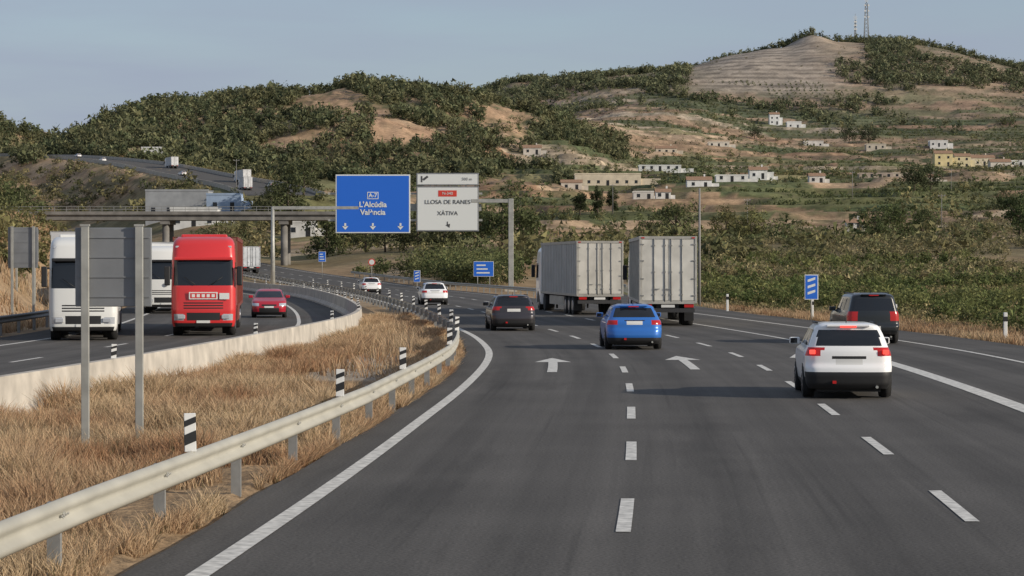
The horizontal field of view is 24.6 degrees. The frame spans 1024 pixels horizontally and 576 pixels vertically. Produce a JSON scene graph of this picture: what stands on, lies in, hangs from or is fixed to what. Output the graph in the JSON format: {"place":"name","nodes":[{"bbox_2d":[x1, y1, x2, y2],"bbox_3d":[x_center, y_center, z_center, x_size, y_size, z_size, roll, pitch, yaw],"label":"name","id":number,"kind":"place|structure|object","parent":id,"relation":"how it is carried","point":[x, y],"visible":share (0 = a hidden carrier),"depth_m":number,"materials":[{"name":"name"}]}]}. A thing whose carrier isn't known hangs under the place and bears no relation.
{"place":"outdoors","nodes":[
{"label":"outdoors","id":0,"kind":"place"},
{"bbox_2d":[0,153,324,195],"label":"distant motorway road","id":1,"kind":"structure","parent":0,"point":[218,179],"depth_m":782.55,"materials":[{"name":"grey asphalt"}]},
{"bbox_2d":[165,157,178,167],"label":"distant lorry","id":2,"kind":"object","parent":1,"relation":"on","point":[171,162],"visible":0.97,"depth_m":819.90,"materials":[{"name":"metal"}]},
{"bbox_2d":[233,169,250,181],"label":"distant lorry","id":3,"kind":"object","parent":1,"relation":"on","point":[244,173],"visible":0.69,"depth_m":718.48,"materials":[{"name":"metal"}]},
{"bbox_2d":[237,177,252,189],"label":"distant lorry","id":4,"kind":"object","parent":1,"relation":"on","point":[243,183],"visible":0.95,"depth_m":667.53,"materials":[{"name":"metal"}]},
{"bbox_2d":[0,290,342,374],"bbox_3d":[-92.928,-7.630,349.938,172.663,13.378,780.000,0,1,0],"label":"opposite carriageway road","id":5,"kind":"structure","parent":0,"point":[157,326],"depth_m":89.38,"materials":[{"name":"grey asphalt"}]},
{"bbox_2d":[41,231,121,339],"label":"white lorry","id":6,"kind":"object","parent":5,"relation":"on","point":[64,315],"visible":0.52,"depth_m":85.58,"materials":[{"name":"metal"}]},
{"bbox_2d":[144,242,173,312],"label":"white lorry","id":7,"kind":"object","parent":5,"relation":"on","point":[161,260],"visible":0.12,"depth_m":131.08,"materials":[{"name":"metal"}]},
{"bbox_2d":[164,234,242,334],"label":"red lorry","id":8,"kind":"object","parent":5,"relation":"on","point":[207,282],"visible":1,"depth_m":91.16,"materials":[{"name":"metal"}]},
{"bbox_2d":[249,287,289,316],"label":"red hatchback car","id":9,"kind":"object","parent":5,"relation":"on","point":[269,301],"visible":1,"depth_m":121.29,"materials":[{"name":"red paint"}]},
{"bbox_2d":[0,35,1023,575],"bbox_3d":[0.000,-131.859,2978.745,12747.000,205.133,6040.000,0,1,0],"label":"terrain ground","id":10,"kind":"structure","parent":0,"point":[816,57],"depth_m":1057.86,"materials":[{"name":"soil"}]},
{"bbox_2d":[0,180,40,210],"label":"pine tree","id":11,"kind":"object","parent":10,"relation":"on","point":[7,188],"visible":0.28,"depth_m":419.18,"materials":[{"name":"green plant"}]},
{"bbox_2d":[8,226,37,313],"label":"direction sign back","id":12,"kind":"object","parent":10,"relation":"on","point":[22,247],"visible":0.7,"depth_m":110.06,"materials":[{"name":"metal"}]},
{"bbox_2d":[0,310,48,335],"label":"guardrail","id":13,"kind":"object","parent":10,"relation":"on","point":[33,316],"visible":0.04,"depth_m":97.76,"materials":[{"name":"metal"}]},
{"bbox_2d":[15,242,38,305],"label":"direction sign back","id":14,"kind":"object","parent":10,"relation":"on","point":[16,278],"visible":0.22,"depth_m":130.01,"materials":[{"name":"metal"}]},
{"bbox_2d":[0,211,56,333],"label":"dry grass bank","id":15,"kind":"structure","parent":10,"relation":"on","point":[40,322],"depth_m":128.29,"materials":[{"name":"plant"}]},
{"bbox_2d":[13,182,52,210],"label":"pine tree","id":16,"kind":"object","parent":10,"relation":"on","point":[21,193],"visible":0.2,"depth_m":558.52,"materials":[{"name":"green plant"}]},
{"bbox_2d":[0,192,73,278],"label":"bank bushes","id":17,"kind":"object","parent":10,"relation":"on","point":[14,222],"visible":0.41,"depth_m":185.81,"materials":[{"name":"green plant"}]},
{"bbox_2d":[75,224,151,445],"bbox_3d":[-6.050,0.963,35.669,1.160,3.858,0.128,0,1,0],"label":"direction sign back","id":18,"kind":"object","parent":10,"relation":"on","point":[113,267],"visible":0.79,"depth_m":35.67,"materials":[{"name":"metal"}]},
{"bbox_2d":[0,150,280,256],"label":"bank scrub","id":19,"kind":"object","parent":10,"relation":"on","point":[238,230],"visible":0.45,"depth_m":771.67,"materials":[{"name":"green plant"}]},
{"bbox_2d":[0,206,335,265],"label":"overpass bridge","id":20,"kind":"structure","parent":10,"relation":"on","point":[169,219],"depth_m":395.89,"materials":[{"name":"concrete"}]},
{"bbox_2d":[145,189,212,225],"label":"industrial shed","id":21,"kind":"structure","parent":10,"relation":"on","point":[175,197],"depth_m":634.78,"materials":[{"name":"grey metal"}]},
{"bbox_2d":[0,281,361,413],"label":"concrete median barrier","id":22,"kind":"object","parent":10,"relation":"on","point":[15,387],"visible":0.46,"depth_m":56.50,"materials":[{"name":"beige concrete"}]},
{"bbox_2d":[170,207,234,229],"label":"industrial shed","id":23,"kind":"structure","parent":10,"relation":"on","point":[181,225],"depth_m":595.85,"materials":[{"name":"white metal"}]},
{"bbox_2d":[206,193,252,210],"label":"truck","id":24,"kind":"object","parent":10,"relation":"on","point":[224,199],"depth_m":616.29,"materials":[{"name":"metal"}]},
{"bbox_2d":[0,271,459,573],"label":"guardrail","id":25,"kind":"object","parent":10,"relation":"on","point":[49,521],"visible":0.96,"depth_m":26.92,"materials":[{"name":"metal"}]},
{"bbox_2d":[184,413,196,451],"bbox_3d":[-3.590,1.671,26.225,0.136,0.550,0.059,-1,1,-11],"label":"guardrail delineator post","id":26,"kind":"object","parent":25,"relation":"attached to","point":[190,441],"visible":0.99,"depth_m":26.20,"materials":[{"name":"white plastic"}]},
{"bbox_2d":[336,369,344,396],"bbox_3d":[-2.708,1.554,37.030,0.136,0.550,0.059,1,-2,-2],"label":"guardrail delineator post","id":27,"kind":"object","parent":25,"relation":"attached to","point":[340,374],"visible":1,"depth_m":37.01,"materials":[{"name":"white plastic"}]},
{"bbox_2d":[399,347,405,369],"bbox_3d":[-2.161,1.451,46.526,0.136,0.550,0.059,0,0,-5],"label":"guardrail delineator post","id":28,"kind":"object","parent":25,"relation":"attached to","point":[402,360],"visible":0.99,"depth_m":46.50,"materials":[{"name":"white plastic"}]},
{"bbox_2d":[0,311,466,575],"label":"dry grass median","id":29,"kind":"object","parent":10,"relation":"on","point":[44,460],"visible":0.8,"depth_m":39.45,"materials":[{"name":"beige plant"}]},
{"bbox_2d":[246,181,289,225],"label":"pine tree","id":30,"kind":"object","parent":10,"relation":"on","point":[268,195],"visible":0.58,"depth_m":598.28,"materials":[{"name":"green plant"}]},
{"bbox_2d":[269,171,309,210],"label":"pine tree","id":31,"kind":"object","parent":10,"relation":"on","point":[293,182],"visible":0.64,"depth_m":608.53,"materials":[{"name":"green plant"}]},
{"bbox_2d":[285,154,323,195],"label":"pine tree","id":32,"kind":"object","parent":10,"relation":"on","point":[303,169],"visible":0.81,"depth_m":629.73,"materials":[{"name":"green plant"}]},
{"bbox_2d":[291,221,323,237],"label":"industrial shed","id":33,"kind":"structure","parent":10,"relation":"on","point":[296,230],"depth_m":557.38,"materials":[{"name":"white metal"}]},
{"bbox_2d":[0,70,632,186],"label":"pine forest","id":34,"kind":"object","parent":10,"relation":"on","point":[143,119],"visible":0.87,"depth_m":1032.90,"materials":[{"name":"green plant"}]},
{"bbox_2d":[301,205,350,254],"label":"pine tree","id":35,"kind":"object","parent":10,"relation":"on","point":[326,227],"visible":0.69,"depth_m":458.57,"materials":[{"name":"green plant"}]},
{"bbox_2d":[348,233,384,249],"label":"pine tree","id":36,"kind":"object","parent":10,"relation":"on","point":[356,236],"visible":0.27,"depth_m":448.30,"materials":[{"name":"green plant"}]},
{"bbox_2d":[366,226,413,251],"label":"pine tree","id":37,"kind":"object","parent":10,"relation":"on","point":[375,238],"visible":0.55,"depth_m":429.06,"materials":[{"name":"green plant"}]},
{"bbox_2d":[270,173,516,291],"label":"sign gantry","id":38,"kind":"object","parent":10,"relation":"on","point":[382,204],"visible":0.99,"depth_m":229.79,"materials":[{"name":"metal"}]},
{"bbox_2d":[395,211,440,245],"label":"pine tree","id":39,"kind":"object","parent":10,"relation":"on","point":[412,224],"visible":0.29,"depth_m":428.13,"materials":[{"name":"green plant"}]},
{"bbox_2d":[351,271,535,296],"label":"guardrail","id":40,"kind":"object","parent":10,"relation":"on","point":[527,289],"visible":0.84,"depth_m":240.30,"materials":[{"name":"metal"}]},
{"bbox_2d":[423,231,464,247],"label":"pine tree","id":41,"kind":"object","parent":10,"relation":"on","point":[443,234],"visible":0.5,"depth_m":418.19,"materials":[{"name":"green plant"}]},
{"bbox_2d":[367,239,534,284],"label":"roadside hedge","id":42,"kind":"object","parent":10,"relation":"on","point":[456,266],"visible":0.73,"depth_m":279.62,"materials":[{"name":"green plant"}]},
{"bbox_2d":[459,206,500,244],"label":"pine tree","id":43,"kind":"object","parent":10,"relation":"on","point":[468,233],"visible":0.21,"depth_m":438.83,"materials":[{"name":"green plant"}]},
{"bbox_2d":[473,261,493,284],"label":"exit direction sign","id":44,"kind":"object","parent":10,"relation":"on","point":[483,268],"visible":0.89,"depth_m":231.97,"materials":[{"name":"metal"}]},
{"bbox_2d":[474,188,534,248],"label":"pine tree","id":45,"kind":"object","parent":10,"relation":"on","point":[498,220],"visible":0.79,"depth_m":418.81,"materials":[{"name":"green plant"}]},
{"bbox_2d":[5,94,1023,263],"bbox_3d":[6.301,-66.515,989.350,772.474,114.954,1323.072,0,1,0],"label":"scrub and trees","id":46,"kind":"object","parent":10,"relation":"on","point":[715,245],"visible":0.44,"depth_m":469.79,"materials":[{"name":"green plant"}]},
{"bbox_2d":[14,37,1023,190],"bbox_3d":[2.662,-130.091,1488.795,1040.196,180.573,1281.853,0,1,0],"label":"hillside shrubs","id":47,"kind":"object","parent":10,"relation":"on","point":[726,170],"visible":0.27,"depth_m":1298.28,"materials":[{"name":"green plant"}]},
{"bbox_2d":[498,192,541,245],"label":"pine tree","id":48,"kind":"object","parent":10,"relation":"on","point":[537,223],"visible":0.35,"depth_m":429.13,"materials":[{"name":"green plant"}]},
{"bbox_2d":[523,143,546,156],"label":"farmhouse","id":49,"kind":"object","parent":10,"relation":"on","point":[529,150],"visible":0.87,"depth_m":1046.41,"materials":[{"name":"paint"}]},
{"bbox_2d":[560,177,587,189],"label":"farmhouse","id":50,"kind":"object","parent":10,"relation":"on","point":[574,184],"visible":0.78,"depth_m":897.13,"materials":[{"name":"paint"}]},
{"bbox_2d":[570,189,586,215],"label":"cypress tree","id":51,"kind":"object","parent":10,"relation":"on","point":[580,202],"visible":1,"depth_m":699.27,"materials":[{"name":"green plant"}]},
{"bbox_2d":[589,185,605,212],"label":"cypress tree","id":52,"kind":"object","parent":10,"relation":"on","point":[596,195],"visible":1,"depth_m":699.46,"materials":[{"name":"green plant"}]},
{"bbox_2d":[605,186,619,209],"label":"cypress tree","id":53,"kind":"object","parent":10,"relation":"on","point":[611,197],"visible":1,"depth_m":704.13,"materials":[{"name":"green plant"}]},
{"bbox_2d":[574,173,660,185],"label":"farmhouse","id":54,"kind":"object","parent":10,"relation":"on","point":[617,179],"visible":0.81,"depth_m":924.59,"materials":[{"name":"beige paint"}]},
{"bbox_2d":[632,191,654,198],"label":"farmhouse","id":55,"kind":"object","parent":10,"relation":"on","point":[643,194],"visible":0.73,"depth_m":797.20,"materials":[{"name":"white paint"}]},
{"bbox_2d":[634,211,670,233],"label":"pine tree","id":56,"kind":"object","parent":10,"relation":"on","point":[643,223],"visible":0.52,"depth_m":499.41,"materials":[{"name":"green plant"}]},
{"bbox_2d":[654,186,674,198],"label":"farmhouse","id":57,"kind":"object","parent":10,"relation":"on","point":[662,193],"visible":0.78,"depth_m":787.22,"materials":[{"name":"paint"}]},
{"bbox_2d":[638,165,693,172],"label":"farmhouse","id":58,"kind":"object","parent":10,"relation":"on","point":[662,167],"visible":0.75,"depth_m":1006.50,"materials":[{"name":"white paint"}]},
{"bbox_2d":[655,144,682,153],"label":"farmhouse","id":59,"kind":"object","parent":10,"relation":"on","point":[670,148],"visible":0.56,"depth_m":1236.30,"materials":[{"name":"paint"}]},
{"bbox_2d":[655,199,704,234],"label":"pine tree","id":60,"kind":"object","parent":10,"relation":"on","point":[675,213],"visible":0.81,"depth_m":469.44,"materials":[{"name":"green plant"}]},
{"bbox_2d":[352,247,1023,300],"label":"citrus orchard","id":61,"kind":"object","parent":10,"relation":"on","point":[748,281],"visible":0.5,"depth_m":258.63,"materials":[{"name":"green plant"}]},
{"bbox_2d":[698,188,700,305],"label":"utility pole","id":62,"kind":"object","parent":10,"relation":"on","point":[699,260],"visible":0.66,"depth_m":157.94,"materials":[{"name":"grey"}]},
{"bbox_2d":[685,174,718,186],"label":"farmhouse","id":63,"kind":"object","parent":10,"relation":"on","point":[699,181],"visible":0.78,"depth_m":856.65,"materials":[{"name":"paint"}]},
{"bbox_2d":[707,203,743,235],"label":"broadleaf tree","id":64,"kind":"object","parent":10,"relation":"on","point":[727,218],"visible":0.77,"depth_m":478.84,"materials":[{"name":"green plant"}]},
{"bbox_2d":[715,174,757,181],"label":"farmhouse","id":65,"kind":"object","parent":10,"relation":"on","point":[731,177],"visible":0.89,"depth_m":877.11,"materials":[{"name":"white paint"}]},
{"bbox_2d":[472,26,1023,134],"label":"pine forest","id":66,"kind":"object","parent":10,"relation":"on","point":[538,87],"visible":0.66,"depth_m":1850.40,"materials":[{"name":"green plant"}]},
{"bbox_2d":[729,205,768,242],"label":"broadleaf tree","id":67,"kind":"object","parent":10,"relation":"on","point":[754,227],"visible":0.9,"depth_m":454.43,"materials":[{"name":"green plant"}]},
{"bbox_2d":[483,217,1023,285],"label":"olive scrub","id":68,"kind":"object","parent":10,"relation":"on","point":[728,268],"visible":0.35,"depth_m":350.28,"materials":[{"name":"green plant"}]},
{"bbox_2d":[493,74,1023,243],"bbox_3d":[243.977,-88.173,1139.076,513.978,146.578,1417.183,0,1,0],"label":"orchard rows","id":69,"kind":"object","parent":10,"relation":"on","point":[809,201],"visible":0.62,"depth_m":1002.11,"materials":[{"name":"green plant"}]},
{"bbox_2d":[747,165,771,180],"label":"farmhouse","id":70,"kind":"object","parent":10,"relation":"on","point":[761,173],"visible":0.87,"depth_m":926.58,"materials":[{"name":"paint"}]},
{"bbox_2d":[768,111,782,125],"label":"farmhouse","id":71,"kind":"object","parent":10,"relation":"on","point":[774,118],"visible":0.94,"depth_m":1635.35,"materials":[{"name":"paint"}]},
{"bbox_2d":[534,296,1023,345],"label":"dry grass verge","id":72,"kind":"structure","parent":10,"relation":"on","point":[977,334],"depth_m":100.07,"materials":[{"name":"brown plant"}]},
{"bbox_2d":[786,121,805,127],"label":"farmhouse","id":73,"kind":"object","parent":10,"relation":"on","point":[797,124],"visible":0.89,"depth_m":1625.37,"materials":[{"name":"white paint"}]},
{"bbox_2d":[805,275,817,319],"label":"exit countdown sign","id":74,"kind":"object","parent":10,"relation":"on","point":[811,287],"visible":0.94,"depth_m":116.98,"materials":[{"name":"metal"}]},
{"bbox_2d":[807,171,829,182],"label":"farmhouse","id":75,"kind":"object","parent":10,"relation":"on","point":[819,177],"visible":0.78,"depth_m":897.11,"materials":[{"name":"paint"}]},
{"bbox_2d":[840,123,857,143],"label":"pine tree","id":76,"kind":"object","parent":10,"relation":"on","point":[847,132],"visible":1,"depth_m":1488.32,"materials":[{"name":"green plant"}]},
{"bbox_2d":[697,258,1023,334],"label":"verge weeds","id":77,"kind":"object","parent":10,"relation":"on","point":[921,312],"visible":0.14,"depth_m":136.72,"materials":[{"name":"green plant"}]},
{"bbox_2d":[709,273,1023,330],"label":"bushes","id":78,"kind":"object","parent":10,"relation":"on","point":[974,297],"visible":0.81,"depth_m":131.53,"materials":[{"name":"green plant"}]},
{"bbox_2d":[857,123,882,143],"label":"pine tree","id":79,"kind":"object","parent":10,"relation":"on","point":[868,134],"visible":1,"depth_m":1498.09,"materials":[{"name":"green plant"}]},
{"bbox_2d":[857,206,892,235],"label":"pine tree","id":80,"kind":"object","parent":10,"relation":"on","point":[877,227],"visible":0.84,"depth_m":449.21,"materials":[{"name":"green plant"}]},
{"bbox_2d":[864,144,891,151],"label":"farmhouse","id":81,"kind":"object","parent":10,"relation":"on","point":[870,147],"visible":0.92,"depth_m":1435.65,"materials":[{"name":"beige paint"}]},
{"bbox_2d":[857,173,900,177],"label":"farmhouse","id":82,"kind":"object","parent":10,"relation":"on","point":[869,175],"visible":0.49,"depth_m":977.05,"materials":[{"name":"beige paint"}]},
{"bbox_2d":[877,199,925,238],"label":"pine tree","id":83,"kind":"object","parent":10,"relation":"on","point":[897,216],"visible":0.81,"depth_m":453.77,"materials":[{"name":"green plant"}]},
{"bbox_2d":[897,161,930,190],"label":"pine tree","id":84,"kind":"object","parent":10,"relation":"on","point":[918,175],"visible":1,"depth_m":798.59,"materials":[{"name":"green plant"}]},
{"bbox_2d":[908,208,940,232],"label":"pine tree","id":85,"kind":"object","parent":10,"relation":"on","point":[921,219],"visible":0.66,"depth_m":459.23,"materials":[{"name":"green plant"}]},
{"bbox_2d":[916,161,946,191],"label":"pine tree","id":86,"kind":"object","parent":10,"relation":"on","point":[931,175],"visible":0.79,"depth_m":808.42,"materials":[{"name":"green plant"}]},
{"bbox_2d":[928,140,952,148],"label":"farmhouse","id":87,"kind":"object","parent":10,"relation":"on","point":[939,144],"visible":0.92,"depth_m":1445.64,"materials":[{"name":"white paint"}]},
{"bbox_2d":[932,149,957,165],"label":"farmhouse","id":88,"kind":"object","parent":10,"relation":"on","point":[942,157],"visible":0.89,"depth_m":1175.88,"materials":[{"name":"paint"}]},
{"bbox_2d":[953,152,974,166],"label":"farmhouse","id":89,"kind":"object","parent":10,"relation":"on","point":[965,157],"visible":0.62,"depth_m":1195.88,"materials":[{"name":"yellow paint"}]},
{"bbox_2d":[971,153,994,165],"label":"farmhouse","id":90,"kind":"object","parent":10,"relation":"on","point":[985,157],"visible":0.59,"depth_m":1205.88,"materials":[{"name":"paint"}]},
{"bbox_2d":[987,157,1015,166],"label":"farmhouse","id":91,"kind":"object","parent":10,"relation":"on","point":[994,162],"visible":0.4,"depth_m":1146.15,"materials":[{"name":"paint"}]},
{"bbox_2d":[992,186,1017,209],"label":"pine tree","id":92,"kind":"object","parent":10,"relation":"on","point":[1003,191],"visible":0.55,"depth_m":699.31,"materials":[{"name":"green plant"}]},
{"bbox_2d":[996,189,1023,235],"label":"pine tree","id":93,"kind":"object","parent":10,"relation":"on","point":[1013,214],"visible":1,"depth_m":429.80,"materials":[{"name":"green plant"}]},
{"bbox_2d":[0,0,1023,133],"label":"sky","id":94,"kind":"structure","parent":0,"point":[61,61],"materials":[{"name":"blue"}]},
{"bbox_2d":[59,230,1023,575],"bbox_3d":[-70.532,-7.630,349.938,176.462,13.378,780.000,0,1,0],"label":"motorway road","id":95,"kind":"structure","parent":0,"point":[511,460],"depth_m":32.07,"materials":[{"name":"grey asphalt"}]},
{"bbox_2d":[243,246,259,273],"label":"white box lorry","id":96,"kind":"object","parent":95,"relation":"on","point":[251,257],"visible":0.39,"depth_m":345.00,"materials":[{"name":"metal"}]},
{"bbox_2d":[358,277,380,293],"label":"white hatchback car","id":97,"kind":"object","parent":95,"relation":"on","point":[372,284],"visible":0.87,"depth_m":213.15,"materials":[{"name":"white paint"}]},
{"bbox_2d":[416,282,447,304],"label":"white hatchback car","id":98,"kind":"object","parent":95,"relation":"on","point":[433,292],"visible":1,"depth_m":158.17,"materials":[{"name":"white paint"}]},
{"bbox_2d":[483,292,534,329],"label":"dark estate car","id":99,"kind":"object","parent":95,"relation":"on","point":[510,310],"visible":1,"depth_m":97.86,"materials":[{"name":"grey paint"}]},
{"bbox_2d":[0,265,1023,575],"bbox_3d":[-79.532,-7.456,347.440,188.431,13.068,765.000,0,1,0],"label":"road markings","id":100,"kind":"structure","parent":95,"relation":"on","point":[290,513],"depth_m":35.93,"materials":[{"name":"paint"}]},
{"bbox_2d":[531,241,622,313],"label":"white box lorry","id":101,"kind":"object","parent":95,"relation":"on","point":[574,277],"visible":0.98,"depth_m":127.36,"materials":[{"name":"metal"}]},
{"bbox_2d":[596,303,661,348],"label":"blue hatchback car","id":102,"kind":"object","parent":95,"relation":"on","point":[630,324],"visible":1,"depth_m":76.80,"materials":[{"name":"blue paint"}]},
{"bbox_2d":[623,236,696,324],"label":"white box lorry","id":103,"kind":"object","parent":95,"relation":"on","point":[662,273],"visible":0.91,"depth_m":104.71,"materials":[{"name":"metal"}]},
{"bbox_2d":[789,317,891,396],"bbox_3d":[7.149,1.443,51.008,2.180,1.692,4.218,0,1,3],"label":"white suv car","id":104,"kind":"object","parent":95,"relation":"on","point":[843,356],"visible":1,"depth_m":49.10,"materials":[{"name":"white paint"}]},
{"bbox_2d":[829,290,898,342],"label":"black offroad car","id":105,"kind":"object","parent":95,"relation":"on","point":[880,308],"visible":0.82,"depth_m":82.18,"materials":[{"name":"black paint"}]},
{"bbox_2d":[586,294,812,326],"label":"exit ramp road","id":106,"kind":"structure","parent":0,"point":[709,320],"depth_m":117.46,"materials":[{"name":"grey asphalt"}]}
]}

